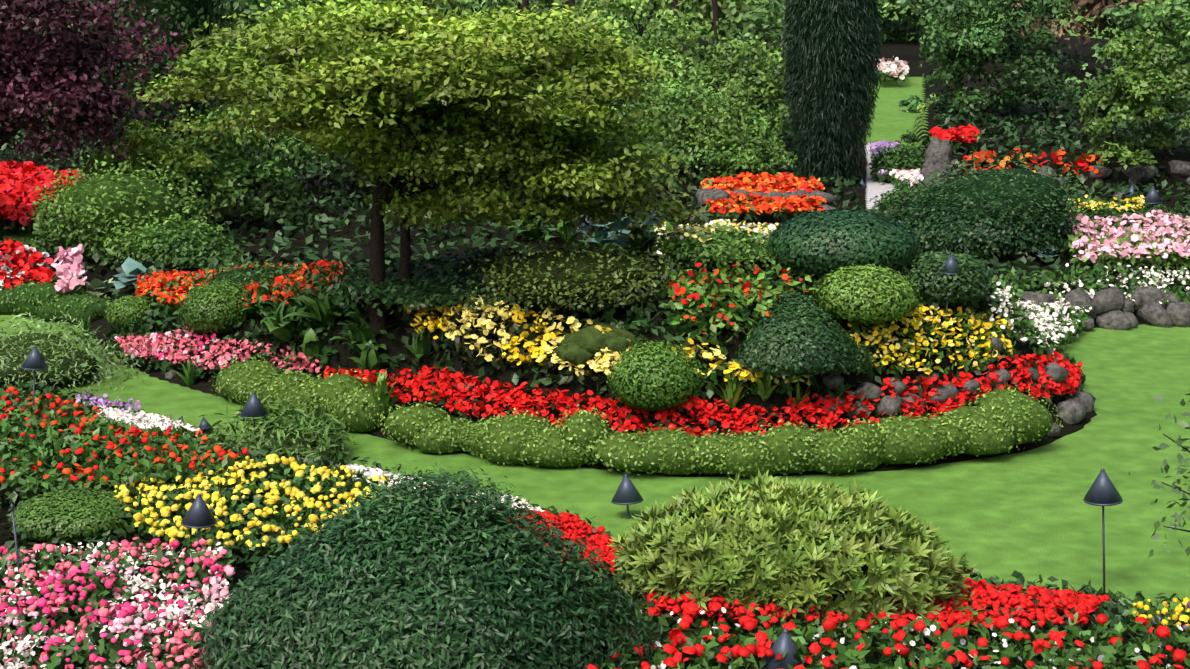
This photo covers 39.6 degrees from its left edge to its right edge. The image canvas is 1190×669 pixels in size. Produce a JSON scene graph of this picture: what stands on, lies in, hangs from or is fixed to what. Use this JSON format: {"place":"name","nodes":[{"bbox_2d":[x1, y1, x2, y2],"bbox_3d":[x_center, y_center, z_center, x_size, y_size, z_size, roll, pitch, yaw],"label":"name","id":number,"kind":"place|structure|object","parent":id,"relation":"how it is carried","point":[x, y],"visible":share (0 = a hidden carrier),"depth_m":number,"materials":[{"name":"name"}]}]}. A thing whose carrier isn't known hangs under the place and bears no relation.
{"place":"outdoors","nodes":[
{"label":"outdoors","id":0,"kind":"place"},
{"bbox_2d":[0,0,1189,611],"bbox_3d":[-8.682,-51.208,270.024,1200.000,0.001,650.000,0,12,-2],"label":"lawn","id":1,"kind":"structure","parent":0,"point":[1030,514],"depth_m":20.61,"materials":[{"name":"green plant"}]},
{"bbox_2d":[0,302,357,543],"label":"shrubs","id":2,"kind":"object","parent":1,"relation":"on","point":[326,432],"depth_m":21.39,"materials":[{"name":"green plant"}]},
{"bbox_2d":[2,0,1189,225],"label":"shrubs","id":3,"kind":"object","parent":1,"relation":"on","point":[722,140],"visible":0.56,"depth_m":51.68,"materials":[{"name":"green plant"}]},
{"bbox_2d":[392,0,718,70],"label":"tree trunks","id":4,"kind":"object","parent":3,"relation":"on","point":[525,3],"visible":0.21,"depth_m":68.37,"materials":[{"name":"brown plant"}]},
{"bbox_2d":[611,474,642,518],"bbox_3d":[0.374,1.923,19.096,0.376,0.644,0.376,3,11,41],"label":"path light","id":5,"kind":"object","parent":1,"relation":"on","point":[627,493],"visible":0.94,"depth_m":18.99,"materials":[{"name":"metal"}]},
{"bbox_2d":[878,18,925,42],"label":"hedge","id":6,"kind":"object","parent":1,"relation":"on","point":[899,36],"depth_m":128.12,"materials":[{"name":"green plant"}]},
{"bbox_2d":[0,30,1189,476],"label":"bed soil","id":7,"kind":"structure","parent":0,"point":[908,52],"depth_m":31.00,"materials":[{"name":"black soil"}]},
{"bbox_2d":[2,222,43,248],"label":"lawn under plum","id":8,"kind":"structure","parent":7,"relation":"on","point":[13,234],"depth_m":37.29,"materials":[{"name":"green plant"}]},
{"bbox_2d":[0,279,118,322],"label":"hedge","id":9,"kind":"object","parent":7,"relation":"on","point":[43,298],"depth_m":30.37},
{"bbox_2d":[0,0,193,240],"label":"plum tree","id":10,"kind":"object","parent":7,"relation":"on","point":[34,73],"depth_m":34.55,"materials":[{"name":"purple plant"}]},
{"bbox_2d":[84,0,235,148],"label":"tree","id":11,"kind":"object","parent":7,"relation":"on","point":[159,6],"depth_m":53.42,"materials":[{"name":"green plant"}]},
{"bbox_2d":[123,0,709,333],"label":"maple tree","id":12,"kind":"object","parent":7,"relation":"on","point":[526,115],"depth_m":22.14,"materials":[{"name":"green plant"}]},
{"bbox_2d":[63,316,816,414],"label":"strap leaves","id":13,"kind":"object","parent":7,"relation":"on","point":[381,384],"visible":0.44,"depth_m":22.48,"materials":[{"name":"green plant"}]},
{"bbox_2d":[241,218,677,375],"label":"ferns","id":14,"kind":"object","parent":7,"relation":"on","point":[281,324],"visible":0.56,"depth_m":24.26,"materials":[{"name":"green plant"}]},
{"bbox_2d":[176,222,826,322],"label":"island shrubs","id":15,"kind":"object","parent":7,"relation":"on","point":[667,247],"depth_m":22.67,"materials":[{"name":"green plant"}]},
{"bbox_2d":[105,263,921,410],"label":"rounded shrubs","id":16,"kind":"object","parent":7,"relation":"on","point":[839,303],"depth_m":21.20,"materials":[{"name":"green plant"}]},
{"bbox_2d":[84,214,1057,296],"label":"hosta plants","id":17,"kind":"object","parent":7,"relation":"on","point":[132,268],"visible":0.5,"depth_m":31.21,"materials":[{"name":"green plant"}]},
{"bbox_2d":[578,216,595,238],"bbox_3d":[-0.182,-2.319,36.706,0.403,0.658,0.403,6,11,13],"label":"path light","id":18,"kind":"object","parent":7,"relation":"on","point":[585,229],"visible":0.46,"depth_m":36.59,"materials":[{"name":"metal"}]},
{"bbox_2d":[0,58,1189,350],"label":"flower leaves","id":19,"kind":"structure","parent":7,"relation":"on","point":[1092,274],"depth_m":37.72,"materials":[{"name":"green plant"}]},
{"bbox_2d":[0,57,1189,342],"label":"flowers","id":20,"kind":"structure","parent":7,"relation":"on","point":[12,203],"depth_m":36.70,"materials":[{"name":"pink plant"}]},
{"bbox_2d":[106,247,1085,436],"bbox_3d":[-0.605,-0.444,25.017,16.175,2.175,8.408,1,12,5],"label":"flowers","id":21,"kind":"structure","parent":7,"relation":"on","point":[519,400],"depth_m":22.04,"materials":[{"name":"red plant"}]},
{"bbox_2d":[553,323,647,365],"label":"mossy rocks","id":22,"kind":"object","parent":7,"relation":"on","point":[581,346],"visible":0.65,"depth_m":21.64,"materials":[{"name":"green plant"}]},
{"bbox_2d":[22,143,1184,276],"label":"shrubs","id":23,"kind":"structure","parent":7,"relation":"on","point":[40,228],"depth_m":33.76,"materials":[{"name":"green plant"}]},
{"bbox_2d":[119,327,1095,436],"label":"rocks","id":24,"kind":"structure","parent":7,"relation":"on","point":[1076,409],"depth_m":21.75,"materials":[{"name":"grey stone"}]},
{"bbox_2d":[209,354,1063,476],"bbox_3d":[-0.056,1.033,22.067,12.230,0.853,3.272,3,12,14],"label":"boxwood hedge","id":25,"kind":"object","parent":7,"relation":"on","point":[779,437],"depth_m":21.06,"materials":[{"name":"green plant"}]},
{"bbox_2d":[647,213,663,224],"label":"path light","id":26,"kind":"object","parent":7,"relation":"on","point":[650,222],"visible":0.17,"depth_m":37.11,"materials":[{"name":"metal"}]},
{"bbox_2d":[779,0,883,186],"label":"cypress tree","id":27,"kind":"object","parent":7,"relation":"on","point":[806,166],"depth_m":44.53,"materials":[{"name":"green plant"}]},
{"bbox_2d":[858,179,866,188],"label":"path light","id":28,"kind":"object","parent":7,"relation":"on","point":[863,184],"visible":0.75,"depth_m":45.04,"materials":[{"name":"metal"}]},
{"bbox_2d":[735,250,993,379],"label":"rounded shrubs","id":29,"kind":"object","parent":7,"relation":"on","point":[977,290],"depth_m":21.05,"materials":[{"name":"green plant"}]},
{"bbox_2d":[865,145,896,208],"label":"path stone","id":30,"kind":"object","parent":7,"relation":"on","point":[875,188],"visible":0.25,"depth_m":45.03,"materials":[{"name":"beige stone"}]},
{"bbox_2d":[690,136,1189,331],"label":"rock walls","id":31,"kind":"structure","parent":7,"relation":"on","point":[1113,308],"depth_m":30.01,"materials":[{"name":"grey stone"}]},
{"bbox_2d":[940,254,960,334],"bbox_3d":[4.692,-0.467,21.999,0.307,1.226,0.307,4,9,1],"label":"path light","id":32,"kind":"object","parent":7,"relation":"on","point":[950,263],"visible":0.77,"depth_m":21.86,"materials":[{"name":"metal"}]},
{"bbox_2d":[1122,184,1136,199],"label":"path light","id":33,"kind":"object","parent":7,"relation":"on","point":[1131,189],"visible":0.44,"depth_m":42.88,"materials":[{"name":"metal"}]},
{"bbox_2d":[1144,186,1162,206],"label":"path light","id":34,"kind":"object","parent":7,"relation":"on","point":[1152,197],"visible":0.81,"depth_m":40.19,"materials":[{"name":"metal"}]},
{"bbox_2d":[0,387,1189,668],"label":"bed soil","id":35,"kind":"structure","parent":0,"point":[240,567],"depth_m":15.99,"materials":[{"name":"brown soil"}]},
{"bbox_2d":[9,503,19,573],"bbox_3d":[-5.224,2.059,14.971,0.070,1.096,0.066,-10,10,-42],"label":"path light","id":36,"kind":"object","parent":35,"relation":"on","point":[12,507],"visible":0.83,"depth_m":14.93,"materials":[{"name":"metal"}]},
{"bbox_2d":[21,346,47,405],"bbox_3d":[-7.076,0.745,20.842,0.332,1.233,0.332,6,9,7],"label":"path light","id":37,"kind":"object","parent":35,"relation":"on","point":[34,360],"visible":0.94,"depth_m":20.70,"materials":[{"name":"metal"}]},
{"bbox_2d":[15,484,311,554],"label":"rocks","id":38,"kind":"object","parent":35,"relation":"on","point":[17,489],"depth_m":16.48,"materials":[{"name":"grey stone"}]},
{"bbox_2d":[181,494,216,578],"bbox_3d":[-3.757,1.971,15.692,0.337,0.964,0.337,0,13,-13],"label":"path light","id":39,"kind":"object","parent":35,"relation":"on","point":[199,515],"visible":0.81,"depth_m":15.55,"materials":[{"name":"metal"}]},
{"bbox_2d":[198,417,213,433],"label":"path light","id":40,"kind":"object","parent":35,"relation":"on","point":[204,425],"visible":0.73,"depth_m":22.69,"materials":[{"name":"metal"}]},
{"bbox_2d":[240,392,267,433],"bbox_3d":[-4.423,1.220,21.464,0.365,0.993,0.365,1,14,-2],"label":"path light","id":41,"kind":"object","parent":35,"relation":"on","point":[253,406],"visible":0.88,"depth_m":21.31,"materials":[{"name":"metal"}]},
{"bbox_2d":[184,460,676,668],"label":"juniper shrub","id":42,"kind":"object","parent":35,"relation":"on","point":[222,650],"depth_m":12.55,"materials":[{"name":"green plant"}]},
{"bbox_2d":[0,377,1189,668],"bbox_3d":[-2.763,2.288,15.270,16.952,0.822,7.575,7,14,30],"label":"flowers","id":43,"kind":"object","parent":35,"relation":"on","point":[1084,604],"visible":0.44,"depth_m":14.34,"materials":[{"name":"red plant"}]},
{"bbox_2d":[757,628,805,668],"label":"path light","id":44,"kind":"object","parent":35,"relation":"on","point":[782,643],"visible":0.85,"depth_m":13.00,"materials":[{"name":"metal"}]},
{"bbox_2d":[598,468,988,648],"bbox_3d":[1.785,1.949,14.943,3.548,1.370,2.400,0,12,-2],"label":"rhododendron shrub","id":45,"kind":"object","parent":35,"relation":"on","point":[764,566],"depth_m":14.33,"materials":[{"name":"green plant"}]},
{"bbox_2d":[1083,469,1122,592],"bbox_3d":[5.093,2.046,16.550,0.382,1.464,0.382,-5,12,-4],"label":"path light","id":46,"kind":"object","parent":35,"relation":"on","point":[1102,491],"visible":0.88,"depth_m":16.36,"materials":[{"name":"metal"}]},
{"bbox_2d":[863,77,928,152],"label":"lawn","id":47,"kind":"structure","parent":0,"point":[892,121],"depth_m":67.05,"materials":[{"name":"green plant"}]},
{"bbox_2d":[1129,393,1189,557],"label":"shrub","id":48,"kind":"object","parent":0,"point":[1163,446],"depth_m":10.61,"materials":[{"name":"green plant"}]}
]}

